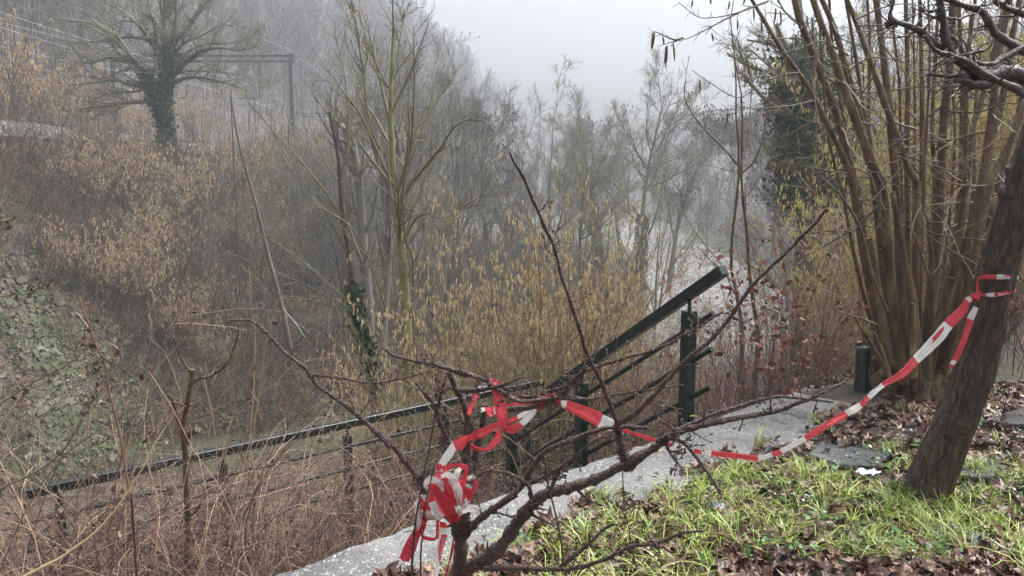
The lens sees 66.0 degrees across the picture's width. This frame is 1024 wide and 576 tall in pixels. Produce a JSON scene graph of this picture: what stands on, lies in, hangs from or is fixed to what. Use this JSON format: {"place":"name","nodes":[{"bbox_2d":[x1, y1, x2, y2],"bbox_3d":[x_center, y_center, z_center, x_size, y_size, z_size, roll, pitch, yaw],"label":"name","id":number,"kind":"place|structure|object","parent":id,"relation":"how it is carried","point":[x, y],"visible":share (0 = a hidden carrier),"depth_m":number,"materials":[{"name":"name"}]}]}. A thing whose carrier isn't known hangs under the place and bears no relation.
{"place":"outdoors","nodes":[
{"label":"outdoors","id":0,"kind":"place"},
{"bbox_2d":[0,220,829,574],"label":"river","id":1,"kind":"structure","parent":0,"point":[712,292],"depth_m":34.62,"materials":[{"name":"liquid"}]},
{"bbox_2d":[0,0,1023,575],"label":"ground","id":2,"kind":"structure","parent":0,"point":[846,392],"depth_m":25.57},
{"bbox_2d":[0,6,87,121],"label":"hazel bush","id":3,"kind":"object","parent":2,"relation":"on","point":[15,70],"visible":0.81,"depth_m":35.02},
{"bbox_2d":[0,43,102,139],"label":"hazel bush","id":4,"kind":"object","parent":2,"relation":"on","point":[46,105],"visible":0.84,"depth_m":35.83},
{"bbox_2d":[1,46,101,127],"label":"hazel bush","id":5,"kind":"object","parent":2,"relation":"on","point":[58,101],"visible":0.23,"depth_m":48.72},
{"bbox_2d":[0,214,109,495],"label":"dead weed","id":6,"kind":"object","parent":2,"relation":"on","point":[48,289],"visible":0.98,"depth_m":2.63,"materials":[{"name":"brown plant"}]},
{"bbox_2d":[18,213,113,291],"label":"hazel bush","id":7,"kind":"object","parent":2,"relation":"on","point":[64,255],"visible":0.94,"depth_m":25.52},
{"bbox_2d":[37,134,129,217],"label":"hazel bush","id":8,"kind":"object","parent":2,"relation":"on","point":[86,187],"visible":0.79,"depth_m":29.50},
{"bbox_2d":[24,447,157,575],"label":"dry grass stalk","id":9,"kind":"object","parent":2,"relation":"on","point":[79,544],"visible":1,"depth_m":2.09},
{"bbox_2d":[55,128,141,212],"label":"hazel bush","id":10,"kind":"object","parent":2,"relation":"on","point":[100,165],"visible":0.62,"depth_m":30.04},
{"bbox_2d":[55,74,146,133],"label":"hazel bush","id":11,"kind":"object","parent":2,"relation":"on","point":[128,123],"visible":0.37,"depth_m":50.76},
{"bbox_2d":[0,254,203,482],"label":"leafy green bank","id":12,"kind":"structure","parent":2,"relation":"on","point":[47,352],"depth_m":22.50,"materials":[{"name":"plant"}]},
{"bbox_2d":[0,173,202,485],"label":"wall moss","id":13,"kind":"object","parent":12,"relation":"on","point":[77,400],"depth_m":22.56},
{"bbox_2d":[71,296,137,575],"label":"dead weed","id":14,"kind":"object","parent":2,"relation":"on","point":[92,346],"visible":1,"depth_m":2.54,"materials":[{"name":"brown plant"}]},
{"bbox_2d":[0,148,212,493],"bbox_3d":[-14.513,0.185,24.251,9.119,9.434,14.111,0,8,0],"label":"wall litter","id":15,"kind":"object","parent":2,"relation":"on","point":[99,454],"depth_m":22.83,"materials":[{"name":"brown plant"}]},
{"bbox_2d":[0,145,221,475],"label":"wall weeds","id":16,"kind":"object","parent":2,"relation":"on","point":[20,335],"depth_m":23.12,"materials":[{"name":"green plant"}]},
{"bbox_2d":[65,121,157,209],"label":"hazel bush","id":17,"kind":"object","parent":2,"relation":"on","point":[132,170],"visible":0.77,"depth_m":32.49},
{"bbox_2d":[78,237,156,311],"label":"hazel bush","id":18,"kind":"object","parent":2,"relation":"on","point":[103,273],"visible":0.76,"depth_m":26.47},
{"bbox_2d":[91,208,160,271],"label":"hazel bush","id":19,"kind":"object","parent":2,"relation":"on","point":[145,256],"visible":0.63,"depth_m":28.80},
{"bbox_2d":[74,217,196,315],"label":"hazel bush","id":20,"kind":"object","parent":2,"relation":"on","point":[156,265],"visible":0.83,"depth_m":27.36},
{"bbox_2d":[96,75,181,136],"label":"hazel bush","id":21,"kind":"object","parent":2,"relation":"on","point":[140,117],"visible":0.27,"depth_m":56.46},
{"bbox_2d":[5,0,284,167],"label":"ivy clad tree","id":22,"kind":"object","parent":2,"relation":"on","point":[158,100],"visible":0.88,"depth_m":40.44,"materials":[{"name":"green plant"}]},
{"bbox_2d":[120,154,197,227],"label":"hazel bush","id":23,"kind":"object","parent":2,"relation":"on","point":[162,196],"visible":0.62,"depth_m":33.79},
{"bbox_2d":[122,181,210,269],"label":"hazel bush","id":24,"kind":"object","parent":2,"relation":"on","point":[155,220],"visible":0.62,"depth_m":30.82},
{"bbox_2d":[123,129,229,225],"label":"hazel bush","id":25,"kind":"object","parent":2,"relation":"on","point":[199,166],"visible":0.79,"depth_m":35.34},
{"bbox_2d":[139,291,226,363],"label":"hazel bush","id":26,"kind":"object","parent":2,"relation":"on","point":[169,326],"visible":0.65,"depth_m":27.08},
{"bbox_2d":[0,120,371,165],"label":"track bed","id":27,"kind":"object","parent":2,"relation":"on","point":[38,126],"visible":0.03,"depth_m":34.18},
{"bbox_2d":[145,274,232,356],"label":"hazel bush","id":28,"kind":"object","parent":2,"relation":"on","point":[175,311],"visible":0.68,"depth_m":27.29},
{"bbox_2d":[109,53,299,155],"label":"catenary gantry","id":29,"kind":"object","parent":2,"relation":"on","point":[290,61],"visible":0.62,"depth_m":64.12,"materials":[{"name":"metal"}]},
{"bbox_2d":[172,81,237,142],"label":"hazel bush","id":30,"kind":"object","parent":2,"relation":"on","point":[191,119],"visible":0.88,"depth_m":54.62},
{"bbox_2d":[167,323,245,575],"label":"cut shrub","id":31,"kind":"object","parent":2,"relation":"on","point":[182,420],"visible":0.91,"depth_m":4.50,"materials":[{"name":"brown plant"}]},
{"bbox_2d":[175,219,248,288],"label":"hazel bush","id":32,"kind":"object","parent":2,"relation":"on","point":[201,261],"visible":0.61,"depth_m":32.24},
{"bbox_2d":[174,251,253,319],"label":"hazel bush","id":33,"kind":"object","parent":2,"relation":"on","point":[209,284],"visible":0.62,"depth_m":30.21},
{"bbox_2d":[178,315,253,382],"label":"hazel bush","id":34,"kind":"object","parent":2,"relation":"on","point":[204,337],"visible":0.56,"depth_m":25.82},
{"bbox_2d":[183,129,249,214],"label":"hazel bush","id":35,"kind":"object","parent":2,"relation":"on","point":[214,181],"visible":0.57,"depth_m":39.63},
{"bbox_2d":[195,200,258,252],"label":"hazel bush","id":36,"kind":"object","parent":2,"relation":"on","point":[231,237],"visible":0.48,"depth_m":37.10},
{"bbox_2d":[196,249,267,333],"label":"hazel bush","id":37,"kind":"object","parent":2,"relation":"on","point":[229,291],"visible":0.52,"depth_m":31.18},
{"bbox_2d":[197,271,278,334],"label":"hazel bush","id":38,"kind":"object","parent":2,"relation":"on","point":[248,311],"visible":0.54,"depth_m":31.12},
{"bbox_2d":[194,115,298,202],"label":"hazel bush","id":39,"kind":"object","parent":2,"relation":"on","point":[258,154],"visible":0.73,"depth_m":43.35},
{"bbox_2d":[0,264,496,575],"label":"bramble tangle","id":40,"kind":"object","parent":2,"relation":"on","point":[161,566],"visible":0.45,"depth_m":5.01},
{"bbox_2d":[220,194,302,272],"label":"hazel bush","id":41,"kind":"object","parent":2,"relation":"on","point":[276,236],"visible":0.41,"depth_m":37.71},
{"bbox_2d":[218,91,310,526],"bbox_3d":[-4.272,1.488,13.920,2.040,9.773,0.484,5,9,32],"label":"dead tree","id":42,"kind":"object","parent":2,"relation":"on","point":[284,313],"visible":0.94,"depth_m":13.71,"materials":[{"name":"brown plant"}]},
{"bbox_2d":[196,136,338,307],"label":"bare tree","id":43,"kind":"object","parent":2,"relation":"on","point":[254,236],"visible":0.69,"depth_m":33.86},
{"bbox_2d":[218,83,334,212],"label":"bare tree","id":44,"kind":"object","parent":2,"relation":"on","point":[304,128],"visible":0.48,"depth_m":46.80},
{"bbox_2d":[19,378,544,575],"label":"metal railing","id":45,"kind":"object","parent":2,"relation":"on","point":[412,409],"visible":0.45,"depth_m":6.82,"materials":[{"name":"metal"}]},
{"bbox_2d":[252,129,315,199],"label":"hazel bush","id":46,"kind":"object","parent":2,"relation":"on","point":[284,166],"visible":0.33,"depth_m":49.13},
{"bbox_2d":[263,276,352,370],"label":"hazel bush","id":47,"kind":"object","parent":2,"relation":"on","point":[327,330],"visible":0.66,"depth_m":27.65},
{"bbox_2d":[247,171,370,315],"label":"bare tree","id":48,"kind":"object","parent":2,"relation":"on","point":[324,263],"visible":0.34,"depth_m":35.66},
{"bbox_2d":[0,138,627,444],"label":"leaf litter","id":49,"kind":"object","parent":2,"relation":"on","point":[7,305],"visible":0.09,"depth_m":24.24,"materials":[{"name":"brown plant"}]},
{"bbox_2d":[4,128,630,440],"bbox_3d":[-5.639,-3.095,40.146,28.870,9.294,39.725,0,8,0],"label":"ivy carpet","id":50,"kind":"object","parent":2,"relation":"on","point":[206,423],"visible":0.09,"depth_m":24.73,"materials":[{"name":"green plant"}]},
{"bbox_2d":[0,300,638,491],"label":"bank grass","id":51,"kind":"structure","parent":2,"relation":"on","point":[221,425],"depth_m":21.96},
{"bbox_2d":[237,12,408,509],"bbox_3d":[-2.596,0.423,10.806,2.135,8.503,1.744,-3,9,-24],"label":"young tree","id":52,"kind":"object","parent":2,"relation":"on","point":[364,336],"visible":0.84,"depth_m":10.90,"materials":[{"name":"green plant"}]},
{"bbox_2d":[0,80,650,448],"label":"bank scrub","id":53,"kind":"object","parent":2,"relation":"on","point":[21,163],"visible":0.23,"depth_m":28.04,"materials":[{"name":"plant"}]},
{"bbox_2d":[0,266,672,574],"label":"withered leaves","id":54,"kind":"object","parent":2,"relation":"on","point":[166,442],"visible":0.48,"depth_m":4.58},
{"bbox_2d":[287,90,397,292],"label":"bare tree","id":55,"kind":"object","parent":2,"relation":"on","point":[365,188],"visible":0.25,"depth_m":35.74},
{"bbox_2d":[0,242,711,575],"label":"bramble tangle","id":56,"kind":"object","parent":2,"relation":"on","point":[104,530],"visible":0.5,"depth_m":4.87,"materials":[{"name":"plant"}]},
{"bbox_2d":[193,87,520,368],"bbox_3d":[-5.509,-1.999,27.923,7.898,10.275,9.991,7,11,43],"label":"bare tree","id":57,"kind":"object","parent":2,"relation":"on","point":[341,278],"visible":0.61,"depth_m":27.34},
{"bbox_2d":[306,83,416,475],"bbox_3d":[-3.513,0.284,19.595,2.701,10.618,1.862,-5,9,-34],"label":"grey tree","id":58,"kind":"object","parent":2,"relation":"on","point":[367,285],"visible":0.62,"depth_m":18.84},
{"bbox_2d":[312,30,470,302],"bbox_3d":[-6.290,-5.343,38.891,7.979,13.900,7.769,2,8,13],"label":"bare tree","id":59,"kind":"object","parent":2,"relation":"on","point":[373,102],"visible":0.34,"depth_m":37.24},
{"bbox_2d":[49,224,739,568],"bbox_3d":[-4.062,3.548,11.336,15.415,9.610,9.861,0,8,0],"label":"scrub","id":60,"kind":"object","parent":2,"relation":"on","point":[479,406],"visible":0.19,"depth_m":8.69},
{"bbox_2d":[352,91,443,468],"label":"grey tree","id":61,"kind":"object","parent":2,"relation":"on","point":[388,235],"visible":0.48,"depth_m":20.00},
{"bbox_2d":[308,363,490,540],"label":"hazel bush","id":62,"kind":"object","parent":2,"relation":"on","point":[354,451],"depth_m":14.85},
{"bbox_2d":[309,0,503,501],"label":"young maple","id":63,"kind":"object","parent":2,"relation":"on","point":[398,206],"visible":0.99,"depth_m":11.21,"materials":[{"name":"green plant"}]},
{"bbox_2d":[297,89,546,356],"bbox_3d":[-3.237,-2.146,29.406,9.137,10.139,7.066,-6,10,-36],"label":"bare tree","id":64,"kind":"object","parent":2,"relation":"on","point":[458,220],"visible":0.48,"depth_m":29.53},
{"bbox_2d":[410,404,436,575],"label":"cane","id":65,"kind":"object","parent":2,"relation":"on","point":[414,529],"visible":1,"depth_m":2.50,"materials":[{"name":"brown wood"}]},
{"bbox_2d":[361,24,499,284],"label":"bare tree","id":66,"kind":"object","parent":2,"relation":"on","point":[402,52],"visible":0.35,"depth_m":45.16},
{"bbox_2d":[398,59,509,296],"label":"bare tree","id":67,"kind":"object","parent":2,"relation":"on","point":[461,148],"visible":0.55,"depth_m":41.38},
{"bbox_2d":[313,254,603,524],"bbox_3d":[-0.798,1.566,11.003,3.861,4.139,3.795,-1,8,-9],"label":"hazel bush","id":68,"kind":"object","parent":2,"relation":"on","point":[378,314],"visible":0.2,"depth_m":10.55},
{"bbox_2d":[311,258,637,483],"bbox_3d":[-0.309,1.951,12.886,4.849,5.289,4.933,1,8,6],"label":"hazel bush","id":69,"kind":"object","parent":2,"relation":"on","point":[496,325],"visible":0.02,"depth_m":12.12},
{"bbox_2d":[428,87,551,280],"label":"bare tree","id":70,"kind":"object","parent":2,"relation":"on","point":[489,128],"visible":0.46,"depth_m":47.04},
{"bbox_2d":[451,148,546,289],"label":"bare tree","id":71,"kind":"object","parent":2,"relation":"on","point":[504,170],"visible":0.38,"depth_m":46.21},
{"bbox_2d":[432,151,590,343],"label":"bare tree","id":72,"kind":"object","parent":2,"relation":"on","point":[504,233],"visible":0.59,"depth_m":31.89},
{"bbox_2d":[0,0,1023,233],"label":"hillside forest","id":73,"kind":"object","parent":2,"relation":"on","point":[301,48],"visible":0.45,"depth_m":118.53,"materials":[{"name":"plant"}]},
{"bbox_2d":[440,54,632,256],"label":"bare tree","id":74,"kind":"object","parent":2,"relation":"on","point":[537,145],"visible":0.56,"depth_m":55.98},
{"bbox_2d":[229,151,848,575],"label":"taped shrub","id":75,"kind":"object","parent":2,"relation":"on","point":[463,527],"visible":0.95,"depth_m":2.53,"materials":[{"name":"plant"}]},
{"bbox_2d":[357,257,732,517],"bbox_3d":[0.513,2.463,11.767,5.362,5.749,5.270,3,8,19],"label":"hazel bush","id":76,"kind":"object","parent":2,"relation":"on","point":[408,343],"visible":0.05,"depth_m":11.04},
{"bbox_2d":[401,151,737,473],"bbox_3d":[0.618,0.347,9.191,3.584,3.909,3.646,-6,10,-37],"label":"hazel bush","id":77,"kind":"object","parent":2,"relation":"on","point":[539,329],"visible":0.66,"depth_m":8.93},
{"bbox_2d":[276,392,865,575],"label":"retaining wall","id":78,"kind":"structure","parent":2,"relation":"on","point":[382,553],"depth_m":4.04,"materials":[{"name":"concrete"}]},
{"bbox_2d":[506,265,728,493],"bbox_3d":[0.655,1.069,6.103,0.075,2.711,2.443,-5,9,-34],"label":"stair railing","id":79,"kind":"object","parent":78,"relation":"on","point":[688,394],"visible":0.54,"depth_m":5.51,"materials":[{"name":"metal"}]},
{"bbox_2d":[531,89,643,276],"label":"bare tree","id":80,"kind":"object","parent":2,"relation":"on","point":[579,150],"visible":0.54,"depth_m":55.74,"materials":[{"name":"grey plant"}]},
{"bbox_2d":[534,124,647,315],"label":"bare tree","id":81,"kind":"object","parent":2,"relation":"on","point":[580,222],"visible":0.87,"depth_m":36.70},
{"bbox_2d":[456,229,731,455],"bbox_3d":[1.264,1.290,12.192,4.182,4.484,4.111,3,8,22],"label":"hazel bush","id":82,"kind":"object","parent":2,"relation":"on","point":[646,283],"visible":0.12,"depth_m":12.21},
{"bbox_2d":[551,106,650,252],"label":"bare tree","id":83,"kind":"object","parent":2,"relation":"on","point":[591,125],"visible":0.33,"depth_m":71.87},
{"bbox_2d":[561,158,721,327],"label":"bare tree","id":84,"kind":"object","parent":2,"relation":"on","point":[654,305],"visible":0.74,"depth_m":39.54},
{"bbox_2d":[577,47,720,290],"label":"bare tree","id":85,"kind":"object","parent":2,"relation":"on","point":[657,165],"visible":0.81,"depth_m":51.70,"materials":[{"name":"grey plant"}]},
{"bbox_2d":[629,91,760,282],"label":"bare tree","id":86,"kind":"object","parent":2,"relation":"on","point":[690,189],"visible":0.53,"depth_m":57.41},
{"bbox_2d":[371,378,1023,575],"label":"fallen leaves","id":87,"kind":"object","parent":2,"relation":"on","point":[733,551],"visible":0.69,"depth_m":3.55,"materials":[{"name":"plant"}]},
{"bbox_2d":[681,158,729,254],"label":"bare tree","id":88,"kind":"object","parent":2,"relation":"on","point":[710,194],"visible":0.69,"depth_m":79.37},
{"bbox_2d":[424,397,1023,575],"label":"grass","id":89,"kind":"structure","parent":2,"relation":"on","point":[731,472],"depth_m":3.63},
{"bbox_2d":[668,0,782,408],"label":"young tree","id":90,"kind":"object","parent":2,"relation":"on","point":[739,164],"visible":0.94,"depth_m":7.33,"materials":[{"name":"brown plant"}]},
{"bbox_2d":[509,200,947,459],"bbox_3d":[2.327,1.204,9.404,4.796,4.996,8.040,2,8,17],"label":"shoot thicket","id":91,"kind":"object","parent":2,"relation":"on","point":[824,368],"visible":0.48,"depth_m":6.89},
{"bbox_2d":[626,200,875,429],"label":"rust leaves","id":92,"kind":"object","parent":91,"relation":"hanging from","point":[786,336],"visible":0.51,"depth_m":5.68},
{"bbox_2d":[687,98,795,308],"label":"bare tree","id":93,"kind":"object","parent":2,"relation":"on","point":[768,186],"visible":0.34,"depth_m":45.03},
{"bbox_2d":[733,90,780,259],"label":"bare tree","id":94,"kind":"object","parent":2,"relation":"on","point":[774,235],"visible":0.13,"depth_m":63.15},
{"bbox_2d":[687,144,891,365],"bbox_3d":[11.359,-1.013,26.345,9.436,9.704,7.459,-1,8,-4],"label":"bare tree","id":95,"kind":"object","parent":2,"relation":"on","point":[749,232],"visible":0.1,"depth_m":27.51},
{"bbox_2d":[708,0,873,387],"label":"ivy clad tree","id":96,"kind":"object","parent":2,"relation":"on","point":[783,125],"visible":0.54,"depth_m":18.25,"materials":[{"name":"green plant"}]},
{"bbox_2d":[699,63,928,356],"bbox_3d":[11.901,-2.189,30.092,9.653,12.559,12.212,2,8,15],"label":"bare tree","id":97,"kind":"object","parent":2,"relation":"on","point":[753,135],"visible":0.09,"depth_m":29.87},
{"bbox_2d":[646,0,1023,403],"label":"hazel clump","id":98,"kind":"object","parent":2,"relation":"on","point":[898,300],"visible":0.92,"depth_m":5.48,"materials":[{"name":"brown plant"}]},
{"bbox_2d":[763,271,936,380],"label":"hazel bush","id":99,"kind":"object","parent":2,"relation":"on","point":[821,327],"visible":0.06,"depth_m":10.70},
{"bbox_2d":[808,440,891,471],"bbox_3d":[1.954,0.982,4.571,0.476,0.073,0.382,-7,11,-43],"label":"paving stone","id":100,"kind":"object","parent":2,"relation":"on","point":[862,460],"visible":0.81,"depth_m":4.50,"materials":[{"name":"stone"}]},
{"bbox_2d":[768,215,950,373],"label":"hazel bush","id":101,"kind":"object","parent":2,"relation":"on","point":[821,284],"visible":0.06,"depth_m":11.11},
{"bbox_2d":[853,346,869,391],"bbox_3d":[2.615,0.609,5.887,0.110,0.355,0.110,0,8,0],"label":"bollard","id":102,"kind":"object","parent":2,"relation":"on","point":[862,364],"visible":0.89,"depth_m":5.85,"materials":[{"name":"metal"}]},
{"bbox_2d":[701,116,1023,378],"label":"twig thicket","id":103,"kind":"object","parent":2,"relation":"on","point":[1015,312],"visible":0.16,"depth_m":7.24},
{"bbox_2d":[731,174,1015,369],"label":"hazel bush","id":104,"kind":"object","parent":2,"relation":"on","point":[825,252],"visible":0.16,"depth_m":9.73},
{"bbox_2d":[728,116,1021,357],"bbox_3d":[7.467,-0.558,15.354,5.990,5.769,5.283,1,8,9],"label":"hazel bush","id":105,"kind":"object","parent":2,"relation":"on","point":[823,197],"visible":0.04,"depth_m":15.69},
{"bbox_2d":[756,387,1023,560],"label":"ground herbs","id":106,"kind":"object","parent":2,"relation":"on","point":[894,527],"visible":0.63,"depth_m":3.64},
{"bbox_2d":[771,0,1023,304],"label":"hazel bush","id":107,"kind":"object","parent":2,"relation":"on","point":[801,204],"visible":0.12,"depth_m":10.51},
{"bbox_2d":[780,106,1023,320],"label":"hazel bush","id":108,"kind":"object","parent":2,"relation":"on","point":[878,155],"visible":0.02,"depth_m":12.58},
{"bbox_2d":[819,2,1023,318],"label":"hazel bush","id":109,"kind":"object","parent":2,"relation":"on","point":[917,70],"visible":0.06,"depth_m":11.94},
{"bbox_2d":[822,0,1023,259],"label":"bare tree","id":110,"kind":"object","parent":2,"relation":"on","point":[866,37],"visible":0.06,"depth_m":21.98,"materials":[{"name":"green plant"}]},
{"bbox_2d":[849,0,1023,504],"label":"leaning tree","id":111,"kind":"object","parent":2,"relation":"on","point":[937,463],"visible":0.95,"depth_m":3.70,"materials":[{"name":"brown plant"}]},
{"bbox_2d":[398,274,1018,575],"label":"barrier tape","id":112,"kind":"object","parent":111,"relation":"attached to","point":[450,495],"visible":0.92,"depth_m":2.63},
{"bbox_2d":[908,521,988,550],"bbox_3d":[1.935,1.131,3.533,0.317,0.059,0.289,6,10,37],"label":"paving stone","id":113,"kind":"object","parent":2,"relation":"on","point":[975,540],"visible":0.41,"depth_m":3.53,"materials":[{"name":"stone"}]},
{"bbox_2d":[894,0,1023,317],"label":"hazel bush","id":114,"kind":"object","parent":2,"relation":"on","point":[985,113],"visible":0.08,"depth_m":10.33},
{"bbox_2d":[959,458,1008,483],"bbox_3d":[2.532,1.017,4.345,0.433,0.065,0.241,-6,10,-39],"label":"paving stone","id":115,"kind":"object","parent":2,"relation":"on","point":[983,476],"visible":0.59,"depth_m":4.27,"materials":[{"name":"stone"}]},
{"bbox_2d":[990,407,1023,429],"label":"paving stone","id":116,"kind":"object","parent":2,"relation":"on","point":[1014,419],"visible":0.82,"depth_m":5.12,"materials":[{"name":"stone"}]},
{"bbox_2d":[374,0,1023,177],"label":"sky","id":117,"kind":"structure","parent":0,"point":[521,41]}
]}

